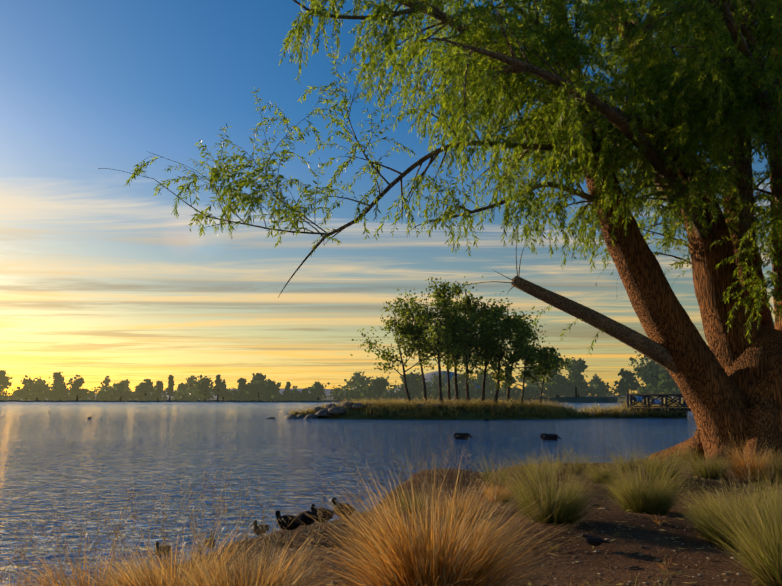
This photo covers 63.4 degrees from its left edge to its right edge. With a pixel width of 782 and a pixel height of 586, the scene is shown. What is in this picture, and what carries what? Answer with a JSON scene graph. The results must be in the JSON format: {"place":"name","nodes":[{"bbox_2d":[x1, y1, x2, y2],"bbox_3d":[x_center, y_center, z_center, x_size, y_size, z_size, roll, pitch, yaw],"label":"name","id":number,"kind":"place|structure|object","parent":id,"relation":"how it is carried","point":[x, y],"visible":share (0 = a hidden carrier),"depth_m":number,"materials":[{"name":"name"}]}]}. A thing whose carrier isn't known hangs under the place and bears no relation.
{"place":"outdoors","nodes":[
{"label":"outdoors","id":0,"kind":"place"},
{"bbox_2d":[0,402,696,585],"bbox_3d":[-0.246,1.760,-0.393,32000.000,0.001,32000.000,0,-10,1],"label":"lake water","id":1,"kind":"structure","parent":0,"point":[65,453],"depth_m":19.39,"materials":[{"name":"blue liquid"}]},
{"bbox_2d":[154,541,170,554],"bbox_3d":[-2.704,3.013,7.496,0.148,0.182,0.348,0,-10,1],"label":"duck","id":2,"kind":"object","parent":1,"relation":"on","point":[163,549],"visible":0.62,"depth_m":7.41},
{"bbox_2d":[203,534,214,546],"bbox_3d":[-2.265,3.080,7.895,0.137,0.181,0.354,5,-11,-28],"label":"duck","id":3,"kind":"object","parent":1,"relation":"on","point":[211,541],"visible":0.62,"depth_m":7.81},
{"bbox_2d":[453,433,471,438],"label":"duck","id":4,"kind":"object","parent":1,"relation":"in","point":[463,436],"visible":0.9,"depth_m":28.56,"materials":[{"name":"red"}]},
{"bbox_2d":[540,433,560,439],"bbox_3d":[7.079,6.426,28.062,0.926,0.410,0.399,0,-10,1],"label":"duck","id":5,"kind":"object","parent":1,"relation":"in","point":[551,437],"visible":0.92,"depth_m":27.94,"materials":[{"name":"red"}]},
{"bbox_2d":[0,0,774,395],"label":"sky","id":6,"kind":"structure","parent":0,"point":[100,278],"materials":[{"name":"blue"}]},
{"bbox_2d":[0,371,781,585],"bbox_3d":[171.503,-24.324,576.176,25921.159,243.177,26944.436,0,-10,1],"label":"ground","id":7,"kind":"structure","parent":0,"point":[614,558],"depth_m":6.22,"materials":[{"name":"brown soil"}]},
{"bbox_2d":[253,520,268,538],"bbox_3d":[-1.503,2.704,7.277,0.137,0.219,0.354,-4,-10,21],"label":"duck","id":8,"kind":"object","parent":7,"relation":"on","point":[256,528],"visible":0.85,"depth_m":7.18},
{"bbox_2d":[272,510,303,538],"bbox_3d":[-1.205,2.698,7.396,0.410,0.330,0.190,6,-11,-33],"label":"duck","id":9,"kind":"object","parent":7,"relation":"on","point":[295,524],"visible":0.88,"depth_m":7.33,"materials":[{"name":"brown"}]},
{"bbox_2d":[295,510,316,534],"bbox_3d":[-1.029,2.737,7.601,0.343,0.289,0.190,-8,-13,41],"label":"duck","id":10,"kind":"object","parent":7,"relation":"on","point":[308,520],"visible":0.79,"depth_m":7.51,"materials":[{"name":"black"}]},
{"bbox_2d":[308,504,333,531],"bbox_3d":[-0.849,2.701,7.643,0.190,0.330,0.410,-8,-13,41],"label":"duck","id":11,"kind":"object","parent":7,"relation":"on","point":[330,516],"visible":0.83,"depth_m":7.59,"materials":[{"name":"brown"}]},
{"bbox_2d":[0,351,681,401],"bbox_3d":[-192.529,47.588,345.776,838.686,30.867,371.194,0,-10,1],"label":"trees","id":12,"kind":"object","parent":7,"relation":"on","point":[266,389],"materials":[{"name":"green plant"}]},
{"bbox_2d":[330,497,354,524],"bbox_3d":[-0.635,2.836,8.214,0.410,0.330,0.190,-6,-11,31],"label":"duck","id":13,"kind":"object","parent":7,"relation":"on","point":[337,505],"visible":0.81,"depth_m":8.16,"materials":[{"name":"brown"}]},
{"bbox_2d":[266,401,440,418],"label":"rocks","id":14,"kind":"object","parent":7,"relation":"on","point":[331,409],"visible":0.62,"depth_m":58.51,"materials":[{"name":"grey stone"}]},
{"bbox_2d":[0,433,780,585],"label":"grass seed stalks","id":15,"kind":"object","parent":7,"relation":"on","point":[162,534],"depth_m":3.96,"materials":[{"name":"plant"}]},
{"bbox_2d":[0,429,781,585],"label":"rusty tussocks","id":16,"kind":"object","parent":7,"relation":"on","point":[413,565],"visible":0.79,"depth_m":3.72,"materials":[{"name":"orange plant"}]},
{"bbox_2d":[98,0,781,468],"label":"willow trunk and limbs","id":17,"kind":"object","parent":7,"relation":"on","point":[726,380],"visible":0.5,"depth_m":12.79,"materials":[{"name":"brown plant"}]},
{"bbox_2d":[123,0,781,354],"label":"foliage","id":18,"kind":"object","parent":17,"relation":"on","point":[603,10],"depth_m":11.75,"materials":[{"name":"green plant"}]},
{"bbox_2d":[122,460,781,585],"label":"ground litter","id":19,"kind":"object","parent":7,"relation":"on","point":[629,567],"visible":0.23,"depth_m":6.09,"materials":[{"name":"brown plant"}]},
{"bbox_2d":[286,395,688,418],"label":"island grass","id":20,"kind":"structure","parent":7,"relation":"on","point":[556,408],"depth_m":58.53,"materials":[{"name":"green plant"}]},
{"bbox_2d":[353,439,781,585],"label":"green tussocks","id":21,"kind":"object","parent":7,"relation":"on","point":[723,526],"visible":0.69,"depth_m":6.40,"materials":[{"name":"green plant"}]},
{"bbox_2d":[579,533,610,549],"bbox_3d":[1.770,2.157,5.495,0.279,0.137,0.084,0,-10,1],"label":"bird","id":22,"kind":"object","parent":7,"relation":"on","point":[593,541],"visible":0.98,"depth_m":5.47,"materials":[{"name":"brown"}]},
{"bbox_2d":[583,411,634,415],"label":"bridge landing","id":23,"kind":"object","parent":7,"relation":"on","point":[593,414],"visible":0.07,"depth_m":61.14,"materials":[{"name":"concrete"}]},
{"bbox_2d":[620,396,682,407],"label":"bank reeds","id":24,"kind":"object","parent":7,"relation":"on","point":[625,404],"visible":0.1,"depth_m":136.78,"materials":[{"name":"green plant"}]},
{"bbox_2d":[626,394,690,417],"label":"foot bridge","id":25,"kind":"structure","parent":7,"relation":"on","point":[637,398],"depth_m":60.88,"materials":[{"name":"brown wood"}]},
{"bbox_2d":[350,276,573,407],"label":"island tree","id":26,"kind":"object","parent":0,"point":[524,332],"depth_m":60.33,"materials":[{"name":"green plant"}]}
]}

